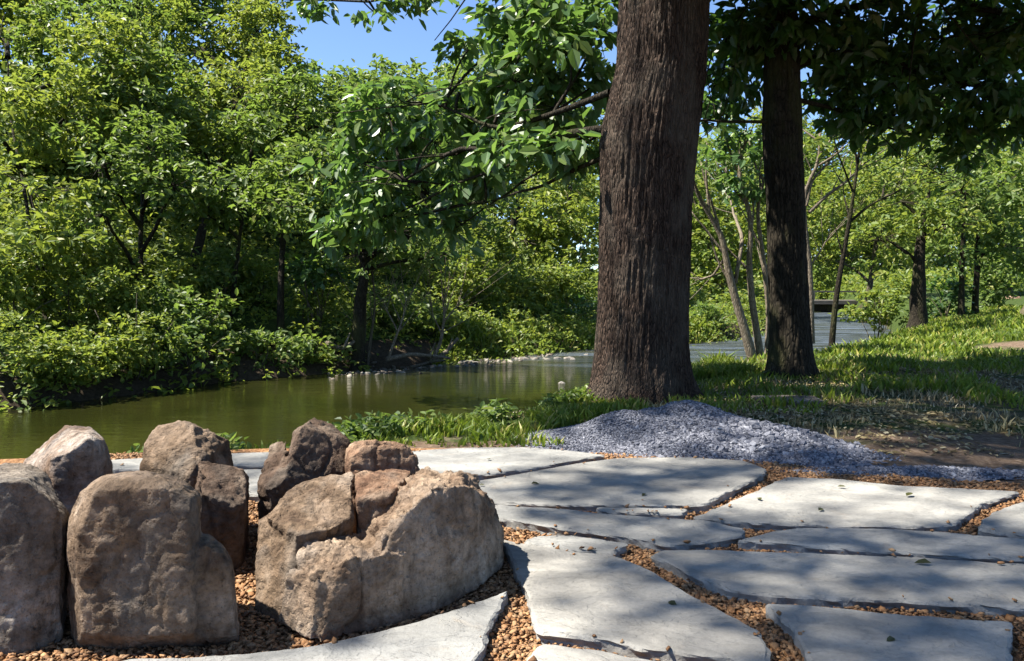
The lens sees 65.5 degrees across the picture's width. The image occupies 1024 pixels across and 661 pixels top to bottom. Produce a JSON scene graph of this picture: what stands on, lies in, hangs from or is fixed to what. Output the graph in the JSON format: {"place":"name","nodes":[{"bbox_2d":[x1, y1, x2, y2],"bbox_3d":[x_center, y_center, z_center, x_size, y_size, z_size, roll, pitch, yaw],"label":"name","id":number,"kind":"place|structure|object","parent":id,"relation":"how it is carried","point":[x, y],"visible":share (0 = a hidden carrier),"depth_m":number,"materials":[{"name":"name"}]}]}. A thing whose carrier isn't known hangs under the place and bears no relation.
{"place":"outdoors","nodes":[
{"label":"outdoors","id":0,"kind":"place"},
{"bbox_2d":[0,312,889,458],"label":"river water","id":1,"kind":"structure","parent":0,"point":[271,410],"depth_m":9.79,"materials":[{"name":"liquid"}]},
{"bbox_2d":[0,77,1023,484],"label":"ground","id":2,"kind":"structure","parent":0,"point":[998,441],"depth_m":10.36,"materials":[{"name":"plant"}]},
{"bbox_2d":[0,226,72,331],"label":"bush","id":3,"kind":"object","parent":2,"relation":"on","point":[10,283],"visible":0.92,"depth_m":10.51,"materials":[{"name":"green plant"}]},
{"bbox_2d":[0,202,77,285],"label":"bush","id":4,"kind":"object","parent":2,"relation":"on","point":[18,212],"visible":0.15,"depth_m":12.80,"materials":[{"name":"green plant"}]},
{"bbox_2d":[0,308,119,387],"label":"bush","id":5,"kind":"object","parent":2,"relation":"on","point":[50,346],"visible":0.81,"depth_m":9.36,"materials":[{"name":"green plant"}]},
{"bbox_2d":[0,0,136,198],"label":"tree","id":6,"kind":"object","parent":2,"relation":"on","point":[13,68],"visible":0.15,"depth_m":17.94,"materials":[{"name":"green plant"}]},
{"bbox_2d":[1,325,151,393],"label":"bush","id":7,"kind":"object","parent":2,"relation":"on","point":[20,369],"visible":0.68,"depth_m":9.70,"materials":[{"name":"green plant"}]},
{"bbox_2d":[0,0,173,321],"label":"tree","id":8,"kind":"object","parent":2,"relation":"on","point":[25,123],"visible":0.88,"depth_m":12.95,"materials":[{"name":"green plant"}]},
{"bbox_2d":[20,262,166,334],"bbox_3d":[-5.834,-0.447,11.166,1.900,1.137,1.363,0,3,0],"label":"bush","id":9,"kind":"object","parent":2,"relation":"on","point":[115,297],"visible":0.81,"depth_m":10.99,"materials":[{"name":"green plant"}]},
{"bbox_2d":[61,234,157,294],"bbox_3d":[-6.711,-0.974,12.823,1.696,1.130,1.354,0,3,0],"label":"bush","id":10,"kind":"object","parent":2,"relation":"on","point":[99,256],"visible":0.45,"depth_m":12.63,"materials":[{"name":"green plant"}]},
{"bbox_2d":[3,0,222,312],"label":"tree","id":11,"kind":"object","parent":2,"relation":"on","point":[132,133],"visible":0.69,"depth_m":13.29,"materials":[{"name":"green plant"}]},
{"bbox_2d":[79,293,189,379],"bbox_3d":[-4.973,0.104,10.589,1.373,1.199,1.164,0,3,0],"label":"bush","id":12,"kind":"object","parent":2,"relation":"on","point":[144,334],"visible":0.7,"depth_m":10.48,"materials":[{"name":"green plant"}]},
{"bbox_2d":[41,0,292,193],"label":"tree","id":13,"kind":"object","parent":2,"relation":"on","point":[207,10],"visible":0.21,"depth_m":18.93,"materials":[{"name":"green plant"}]},
{"bbox_2d":[131,313,227,379],"bbox_3d":[-4.615,0.239,11.322,1.274,0.983,1.325,1,3,17],"label":"bush","id":14,"kind":"object","parent":2,"relation":"on","point":[193,328],"visible":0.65,"depth_m":11.02,"materials":[{"name":"green plant"}]},
{"bbox_2d":[132,253,230,307],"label":"bush","id":15,"kind":"object","parent":2,"relation":"on","point":[178,273],"visible":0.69,"depth_m":12.88,"materials":[{"name":"green plant"}]},
{"bbox_2d":[127,280,244,352],"bbox_3d":[-4.935,-0.149,11.930,1.774,1.224,1.649,0,3,0],"label":"bush","id":16,"kind":"object","parent":2,"relation":"on","point":[173,308],"visible":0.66,"depth_m":11.75,"materials":[{"name":"green plant"}]},
{"bbox_2d":[133,0,313,268],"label":"tree","id":17,"kind":"object","parent":2,"relation":"on","point":[252,56],"visible":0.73,"depth_m":16.82,"materials":[{"name":"green plant"}]},
{"bbox_2d":[177,240,270,308],"bbox_3d":[-5.069,-0.957,13.878,1.421,1.257,1.610,0,3,0],"label":"bush","id":18,"kind":"object","parent":2,"relation":"on","point":[225,267],"visible":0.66,"depth_m":13.78,"materials":[{"name":"green plant"}]},
{"bbox_2d":[169,103,306,315],"bbox_3d":[-4.699,-2.155,14.167,1.965,3.966,2.739,1,3,11],"label":"tree","id":19,"kind":"object","parent":2,"relation":"on","point":[256,137],"visible":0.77,"depth_m":13.85,"materials":[{"name":"green plant"}]},
{"bbox_2d":[123,42,360,227],"bbox_3d":[-6.181,-4.765,18.629,5.547,4.977,4.680,-3,5,-44],"label":"tree","id":20,"kind":"object","parent":2,"relation":"on","point":[248,150],"visible":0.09,"depth_m":18.76,"materials":[{"name":"green plant"}]},
{"bbox_2d":[227,249,287,309],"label":"bush","id":21,"kind":"object","parent":2,"relation":"on","point":[264,268],"visible":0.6,"depth_m":14.31,"materials":[{"name":"green plant"}]},
{"bbox_2d":[220,325,323,374],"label":"bush","id":22,"kind":"object","parent":2,"relation":"on","point":[238,341],"visible":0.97,"depth_m":12.10,"materials":[{"name":"green plant"}]},
{"bbox_2d":[228,64,368,340],"bbox_3d":[-3.699,-2.373,14.019,2.422,5.146,4.132,-1,3,-10],"label":"tree","id":23,"kind":"object","parent":2,"relation":"on","point":[291,187],"visible":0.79,"depth_m":13.36,"materials":[{"name":"green plant"}]},
{"bbox_2d":[263,328,352,367],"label":"bush","id":24,"kind":"object","parent":2,"relation":"on","point":[307,360],"visible":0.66,"depth_m":12.65,"materials":[{"name":"green plant"}]},
{"bbox_2d":[276,285,352,333],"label":"bush","id":25,"kind":"object","parent":2,"relation":"on","point":[297,299],"visible":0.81,"depth_m":13.50,"materials":[{"name":"green plant"}]},
{"bbox_2d":[275,249,357,338],"bbox_3d":[-3.288,-0.599,13.404,1.001,1.545,1.254,2,4,33],"label":"bush","id":26,"kind":"object","parent":2,"relation":"on","point":[299,271],"visible":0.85,"depth_m":13.25,"materials":[{"name":"green plant"}]},
{"bbox_2d":[0,130,711,308],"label":"undergrowth","id":27,"kind":"object","parent":2,"relation":"on","point":[700,295],"visible":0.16,"depth_m":17.09,"materials":[{"name":"green plant"}]},
{"bbox_2d":[127,383,595,453],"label":"weeds","id":28,"kind":"object","parent":2,"relation":"on","point":[390,420],"visible":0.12,"depth_m":5.00,"materials":[{"name":"green plant"}]},
{"bbox_2d":[280,53,451,181],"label":"tree","id":29,"kind":"object","parent":2,"relation":"on","point":[335,75],"visible":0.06,"depth_m":25.72,"materials":[{"name":"green plant"}]},
{"bbox_2d":[330,250,413,364],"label":"sapling","id":30,"kind":"object","parent":2,"relation":"on","point":[371,332],"visible":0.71,"depth_m":13.10,"materials":[{"name":"brown plant"}]},
{"bbox_2d":[276,185,469,371],"bbox_3d":[-2.318,-0.849,13.317,3.214,3.216,1.885,0,3,0],"label":"tree","id":31,"kind":"object","parent":2,"relation":"on","point":[415,246],"visible":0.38,"depth_m":12.97,"materials":[{"name":"green plant"}]},
{"bbox_2d":[294,140,458,254],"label":"tree","id":32,"kind":"object","parent":2,"relation":"on","point":[415,197],"visible":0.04,"depth_m":20.13,"materials":[{"name":"green plant"}]},
{"bbox_2d":[0,252,765,411],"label":"undergrowth","id":33,"kind":"object","parent":2,"relation":"on","point":[509,313],"visible":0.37,"depth_m":14.26,"materials":[{"name":"green plant"}]},
{"bbox_2d":[324,333,354,349],"bbox_3d":[-2.772,0.176,12.904,0.526,0.286,0.196,0,3,0],"label":"driftwood","id":34,"kind":"object","parent":33,"relation":"on","point":[351,343],"visible":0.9,"depth_m":12.85,"materials":[{"name":"grey wood"}]},
{"bbox_2d":[350,239,428,358],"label":"sapling","id":35,"kind":"object","parent":2,"relation":"on","point":[395,337],"visible":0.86,"depth_m":13.22,"materials":[{"name":"brown plant"}]},
{"bbox_2d":[367,282,441,334],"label":"bush","id":36,"kind":"object","parent":2,"relation":"on","point":[418,317],"visible":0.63,"depth_m":14.73,"materials":[{"name":"green plant"}]},
{"bbox_2d":[385,342,449,361],"bbox_3d":[-1.602,0.367,13.627,1.170,0.307,0.115,-2,4,-29],"label":"driftwood","id":37,"kind":"object","parent":2,"relation":"on","point":[400,356],"visible":0.98,"depth_m":13.58,"materials":[{"name":"brown wood"}]},
{"bbox_2d":[401,298,462,339],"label":"bush","id":38,"kind":"object","parent":2,"relation":"on","point":[451,324],"visible":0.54,"depth_m":15.02,"materials":[{"name":"green plant"}]},
{"bbox_2d":[327,54,538,300],"bbox_3d":[-2.004,-3.494,18.121,5.469,5.920,2.782,2,4,34],"label":"tree","id":39,"kind":"object","parent":2,"relation":"on","point":[494,230],"visible":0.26,"depth_m":17.83,"materials":[{"name":"green plant"}]},
{"bbox_2d":[327,351,552,378],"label":"river gravel","id":40,"kind":"structure","parent":2,"relation":"on","point":[439,365],"depth_m":13.70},
{"bbox_2d":[248,392,652,448],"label":"grass","id":41,"kind":"structure","parent":2,"relation":"on","point":[558,416],"depth_m":5.02,"materials":[{"name":"plant"}]},
{"bbox_2d":[407,247,515,359],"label":"sapling","id":42,"kind":"object","parent":2,"relation":"on","point":[441,330],"visible":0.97,"depth_m":13.78,"materials":[{"name":"brown plant"}]},
{"bbox_2d":[430,253,508,307],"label":"bush","id":43,"kind":"object","parent":2,"relation":"on","point":[486,274],"visible":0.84,"depth_m":17.25,"materials":[{"name":"green plant"}]},
{"bbox_2d":[481,398,507,422],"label":"weed plant","id":44,"kind":"object","parent":2,"relation":"on","point":[493,412],"visible":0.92,"depth_m":5.34,"materials":[{"name":"green plant"}]},
{"bbox_2d":[289,0,709,403],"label":"tree","id":45,"kind":"object","parent":2,"relation":"on","point":[642,156],"visible":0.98,"depth_m":7.13,"materials":[{"name":"green plant"}]},
{"bbox_2d":[456,249,560,316],"bbox_3d":[-0.271,-1.045,18.675,3.008,1.761,2.006,-3,4,-39],"label":"bush","id":46,"kind":"object","parent":2,"relation":"on","point":[511,283],"visible":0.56,"depth_m":18.67,"materials":[{"name":"green plant"}]},
{"bbox_2d":[429,0,611,240],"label":"tree","id":47,"kind":"object","parent":2,"relation":"on","point":[537,164],"visible":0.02,"depth_m":27.69,"materials":[{"name":"green plant"}]},
{"bbox_2d":[41,61,1023,276],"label":"woods","id":48,"kind":"object","parent":2,"relation":"on","point":[596,219],"visible":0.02,"depth_m":89.87,"materials":[{"name":"green plant"}]},
{"bbox_2d":[481,156,599,275],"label":"tree","id":49,"kind":"object","parent":2,"relation":"on","point":[545,233],"visible":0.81,"depth_m":21.00,"materials":[{"name":"green plant"}]},
{"bbox_2d":[519,245,597,307],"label":"bush","id":50,"kind":"object","parent":2,"relation":"on","point":[563,277],"visible":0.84,"depth_m":19.61,"materials":[{"name":"green plant"}]},
{"bbox_2d":[546,293,596,320],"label":"bush","id":51,"kind":"object","parent":2,"relation":"on","point":[577,311],"visible":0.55,"depth_m":18.71,"materials":[{"name":"green plant"}]},
{"bbox_2d":[430,312,720,366],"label":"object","id":52,"kind":"structure","parent":2,"relation":"on","point":[479,336],"depth_m":16.20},
{"bbox_2d":[498,390,925,425],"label":"grass","id":53,"kind":"structure","parent":2,"relation":"on","point":[710,405],"depth_m":5.92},
{"bbox_2d":[689,298,747,329],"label":"bush","id":54,"kind":"object","parent":2,"relation":"on","point":[701,306],"visible":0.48,"depth_m":20.82,"materials":[{"name":"green plant"}]},
{"bbox_2d":[691,348,763,380],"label":"grass","id":55,"kind":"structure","parent":2,"relation":"on","point":[718,365],"depth_m":8.48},
{"bbox_2d":[690,162,766,303],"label":"tree","id":56,"kind":"object","parent":2,"relation":"on","point":[703,241],"visible":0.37,"depth_m":33.26,"materials":[{"name":"green plant"}]},
{"bbox_2d":[690,53,768,359],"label":"sapling","id":57,"kind":"object","parent":2,"relation":"on","point":[757,194],"visible":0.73,"depth_m":11.27,"materials":[{"name":"green plant"}]},
{"bbox_2d":[710,290,764,316],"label":"bush","id":58,"kind":"object","parent":2,"relation":"on","point":[741,297],"visible":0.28,"depth_m":25.75,"materials":[{"name":"green plant"}]},
{"bbox_2d":[510,400,1023,481],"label":"gravel pile","id":59,"kind":"object","parent":2,"relation":"on","point":[686,428],"visible":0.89,"depth_m":4.46,"materials":[{"name":"gravel"}]},
{"bbox_2d":[691,126,867,292],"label":"tree","id":60,"kind":"object","parent":2,"relation":"on","point":[808,154],"visible":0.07,"depth_m":63.49,"materials":[{"name":"green plant"}]},
{"bbox_2d":[750,395,823,405],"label":"flat stone","id":61,"kind":"object","parent":2,"relation":"on","point":[806,398],"visible":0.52,"depth_m":6.21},
{"bbox_2d":[581,263,1023,301],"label":"undergrowth","id":62,"kind":"object","parent":2,"relation":"on","point":[855,281],"visible":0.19,"depth_m":36.65,"materials":[{"name":"green plant"}]},
{"bbox_2d":[759,291,860,311],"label":"footbridge","id":63,"kind":"object","parent":2,"relation":"on","point":[822,305],"visible":0.08,"depth_m":41.26,"materials":[{"name":"brown wood"}]},
{"bbox_2d":[612,0,1023,378],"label":"tree","id":64,"kind":"object","parent":2,"relation":"on","point":[773,37],"visible":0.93,"depth_m":8.09,"materials":[{"name":"green plant"}]},
{"bbox_2d":[813,277,843,297],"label":"bush","id":65,"kind":"object","parent":2,"relation":"on","point":[823,288],"visible":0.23,"depth_m":49.58,"materials":[{"name":"green plant"}]},
{"bbox_2d":[644,348,1023,446],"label":"grass","id":66,"kind":"structure","parent":2,"relation":"on","point":[1005,417],"depth_m":6.30,"materials":[{"name":"green plant"}]},
{"bbox_2d":[747,168,939,290],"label":"tree","id":67,"kind":"object","parent":2,"relation":"on","point":[852,259],"visible":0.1,"depth_m":58.33,"materials":[{"name":"green plant"}]},
{"bbox_2d":[664,354,1023,413],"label":"grass","id":68,"kind":"structure","parent":2,"relation":"on","point":[964,383],"depth_m":7.07,"materials":[{"name":"plant"}]},
{"bbox_2d":[667,366,1023,456],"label":"leaf litter","id":69,"kind":"object","parent":2,"relation":"on","point":[920,444],"visible":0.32,"depth_m":5.44,"materials":[{"name":"plant"}]},
{"bbox_2d":[803,129,917,343],"bbox_3d":[5.789,-2.003,13.606,2.251,4.464,1.273,0,3,0],"label":"sapling","id":70,"kind":"object","parent":2,"relation":"on","point":[821,146],"visible":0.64,"depth_m":13.58,"materials":[{"name":"green plant"}]},
{"bbox_2d":[828,284,908,337],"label":"bush","id":71,"kind":"object","parent":2,"relation":"on","point":[885,306],"visible":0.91,"depth_m":18.38,"materials":[{"name":"green plant"}]},
{"bbox_2d":[806,149,944,322],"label":"tree","id":72,"kind":"object","parent":2,"relation":"on","point":[873,270],"visible":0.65,"depth_m":29.89,"materials":[{"name":"green plant"}]},
{"bbox_2d":[737,303,1023,372],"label":"grass","id":73,"kind":"structure","parent":2,"relation":"on","point":[909,338],"depth_m":11.37,"materials":[{"name":"plant"}]},
{"bbox_2d":[829,125,989,345],"bbox_3d":[6.580,-2.074,13.107,2.974,4.690,1.048,0,3,0],"label":"sapling","id":74,"kind":"object","parent":2,"relation":"on","point":[843,250],"visible":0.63,"depth_m":13.19,"materials":[{"name":"green plant"}]},
{"bbox_2d":[841,145,1002,328],"bbox_3d":[8.203,-1.885,16.056,2.928,3.879,1.758,1,4,24],"label":"tree","id":75,"kind":"object","parent":2,"relation":"on","point":[923,219],"visible":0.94,"depth_m":15.90,"materials":[{"name":"green plant"}]},
{"bbox_2d":[837,126,1023,270],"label":"tree","id":76,"kind":"object","parent":2,"relation":"on","point":[931,157],"visible":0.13,"depth_m":61.40,"materials":[{"name":"green plant"}]},
{"bbox_2d":[926,274,978,319],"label":"bush","id":77,"kind":"object","parent":2,"relation":"on","point":[950,295],"visible":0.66,"depth_m":17.98,"materials":[{"name":"green plant"}]},
{"bbox_2d":[921,159,995,316],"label":"tree","id":78,"kind":"object","parent":2,"relation":"on","point":[962,252],"visible":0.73,"depth_m":17.30,"materials":[{"name":"green plant"}]},
{"bbox_2d":[934,141,1023,294],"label":"tree","id":79,"kind":"object","parent":2,"relation":"on","point":[1006,243],"visible":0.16,"depth_m":26.45,"materials":[{"name":"green plant"}]},
{"bbox_2d":[944,138,1023,313],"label":"tree","id":80,"kind":"object","parent":2,"relation":"on","point":[988,241],"visible":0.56,"depth_m":17.61,"materials":[{"name":"green plant"}]},
{"bbox_2d":[969,254,1023,307],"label":"bush","id":81,"kind":"object","parent":2,"relation":"on","point":[993,277],"visible":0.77,"depth_m":19.73,"materials":[{"name":"green plant"}]},
{"bbox_2d":[979,122,1023,314],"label":"tree","id":82,"kind":"object","parent":2,"relation":"on","point":[1014,197],"visible":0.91,"depth_m":13.48,"materials":[{"name":"green plant"}]},
{"bbox_2d":[0,446,1023,660],"bbox_3d":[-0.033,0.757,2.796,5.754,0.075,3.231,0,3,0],"label":"pea gravel","id":83,"kind":"structure","parent":0,"point":[770,632],"depth_m":2.25,"materials":[{"name":"gravel"}]},
{"bbox_2d":[0,463,68,655],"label":"boulder","id":84,"kind":"object","parent":83,"relation":"on","point":[34,515],"visible":0.94,"depth_m":2.02,"materials":[{"name":"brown stone"}]},
{"bbox_2d":[23,425,112,520],"bbox_3d":[-1.482,0.587,2.701,0.240,0.520,0.497,-3,4,-40],"label":"boulder","id":85,"kind":"object","parent":83,"relation":"on","point":[73,462],"visible":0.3,"depth_m":2.51,"materials":[{"name":"tan stone"}]},
{"bbox_2d":[66,470,239,650],"bbox_3d":[-0.975,0.626,2.123,0.542,0.541,0.324,0,3,0],"label":"boulder","id":86,"kind":"object","parent":83,"relation":"on","point":[149,563],"visible":0.93,"depth_m":1.97,"materials":[{"name":"beige stone"}]},
{"bbox_2d":[139,420,233,489],"bbox_3d":[-1.247,0.573,2.964,0.458,0.480,0.311,2,4,25],"label":"boulder","id":87,"kind":"object","parent":83,"relation":"on","point":[179,449],"visible":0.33,"depth_m":2.86,"materials":[{"name":"beige stone"}]},
{"bbox_2d":[111,452,268,473],"bbox_3d":[-1.403,0.693,4.111,1.363,0.058,0.465,0,3,0],"label":"flagstone","id":88,"kind":"object","parent":83,"relation":"on","point":[245,461],"visible":0.19,"depth_m":4.03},
{"bbox_2d":[195,461,249,571],"bbox_3d":[-0.978,0.628,2.692,0.176,0.366,0.349,-1,3,-16],"label":"boulder","id":89,"kind":"object","parent":83,"relation":"on","point":[222,490],"visible":0.63,"depth_m":2.57,"materials":[{"name":"brown stone"}]},
{"bbox_2d":[244,469,261,502],"bbox_3d":[-1.239,0.717,3.647,1.058,0.062,0.497,0,3,0],"label":"flagstone","id":90,"kind":"object","parent":83,"relation":"on","point":[253,474],"visible":0.03,"depth_m":3.61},
{"bbox_2d":[257,417,350,519],"bbox_3d":[-0.760,0.579,2.928,0.327,0.493,0.452,-1,3,-15],"label":"boulder","id":91,"kind":"object","parent":83,"relation":"on","point":[317,448],"visible":0.41,"depth_m":2.79,"materials":[{"name":"brown stone"}]},
{"bbox_2d":[254,472,354,622],"bbox_3d":[-0.631,0.646,2.412,0.318,0.338,0.466,0,3,0],"label":"boulder","id":92,"kind":"object","parent":83,"relation":"on","point":[294,520],"visible":0.75,"depth_m":2.36,"materials":[{"name":"beige stone"}]},
{"bbox_2d":[124,591,507,660],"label":"flagstone","id":93,"kind":"object","parent":83,"relation":"on","point":[454,635],"visible":0.94,"depth_m":1.98,"materials":[{"name":"stone"}]},
{"bbox_2d":[345,439,419,532],"bbox_3d":[-0.481,0.583,2.922,0.311,0.421,0.351,0,3,0],"label":"boulder","id":94,"kind":"object","parent":83,"relation":"on","point":[374,455],"visible":0.32,"depth_m":2.77,"materials":[{"name":"red stone"}]},
{"bbox_2d":[355,469,410,533],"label":"boulder","id":95,"kind":"object","parent":83,"relation":"on","point":[376,492],"visible":0.25,"depth_m":2.49,"materials":[{"name":"red stone"}]},
{"bbox_2d":[278,466,503,641],"bbox_3d":[-0.291,0.654,2.449,0.379,0.439,0.935,3,4,44],"label":"boulder","id":96,"kind":"object","parent":83,"relation":"on","point":[428,541],"visible":0.98,"depth_m":2.22,"materials":[{"name":"beige stone"}]},
{"bbox_2d":[412,447,604,479],"bbox_3d":[-0.090,0.694,4.058,1.163,0.061,0.720,0,3,0],"label":"flagstone","id":97,"kind":"object","parent":83,"relation":"on","point":[508,461],"visible":0.59,"depth_m":4.10,"materials":[{"name":"stone"}]},
{"bbox_2d":[524,535,627,557],"bbox_3d":[0.221,0.769,2.780,0.345,0.059,0.165,2,4,26],"label":"flagstone","id":98,"kind":"object","parent":83,"relation":"on","point":[570,543],"visible":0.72,"depth_m":2.76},
{"bbox_2d":[527,644,651,660],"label":"flagstone","id":99,"kind":"object","parent":83,"relation":"on","point":[546,652],"visible":0.98,"depth_m":1.92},
{"bbox_2d":[495,505,744,551],"bbox_3d":[0.286,0.752,2.995,1.138,0.060,0.335,1,3,16],"label":"flagstone","id":100,"kind":"object","parent":83,"relation":"on","point":[641,532],"visible":0.72,"depth_m":2.95,"materials":[{"name":"stone"}]},
{"bbox_2d":[479,457,766,514],"bbox_3d":[0.487,0.714,3.698,1.509,0.062,0.931,0,3,0],"label":"flagstone","id":101,"kind":"object","parent":83,"relation":"on","point":[697,485],"visible":0.76,"depth_m":3.58,"materials":[{"name":"stone"}]},
{"bbox_2d":[503,540,770,660],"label":"flagstone","id":102,"kind":"object","parent":83,"relation":"on","point":[610,602],"visible":0.91,"depth_m":2.17,"materials":[{"name":"stone"}]},
{"bbox_2d":[596,507,687,518],"bbox_3d":[0.522,0.745,3.181,0.369,0.058,0.088,0,3,4],"label":"flagstone","id":103,"kind":"object","parent":83,"relation":"on","point":[670,513],"visible":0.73,"depth_m":3.15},
{"bbox_2d":[651,550,1023,618],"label":"flagstone","id":104,"kind":"object","parent":83,"relation":"on","point":[842,581],"visible":0.86,"depth_m":2.43,"materials":[{"name":"stone"}]},
{"bbox_2d":[693,477,1018,532],"bbox_3d":[1.456,0.736,3.345,1.523,0.063,0.781,0,3,0],"label":"flagstone","id":105,"kind":"object","parent":83,"relation":"on","point":[787,503],"visible":0.85,"depth_m":3.23,"materials":[{"name":"stone"}]},
{"bbox_2d":[738,528,1023,563],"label":"flagstone","id":106,"kind":"object","parent":83,"relation":"on","point":[913,543],"visible":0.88,"depth_m":2.76,"materials":[{"name":"stone"}]},
{"bbox_2d":[765,604,1012,660],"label":"flagstone","id":107,"kind":"object","parent":83,"relation":"on","point":[834,634],"visible":0.98,"depth_m":2.03,"materials":[{"name":"stone"}]},
{"bbox_2d":[978,502,1023,538],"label":"flagstone","id":108,"kind":"object","parent":83,"relation":"on","point":[1006,522],"visible":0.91,"depth_m":2.98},
{"bbox_2d":[0,0,1023,269],"label":"sky","id":109,"kind":"structure","parent":0,"point":[332,43],"materials":[{"name":"blue"}]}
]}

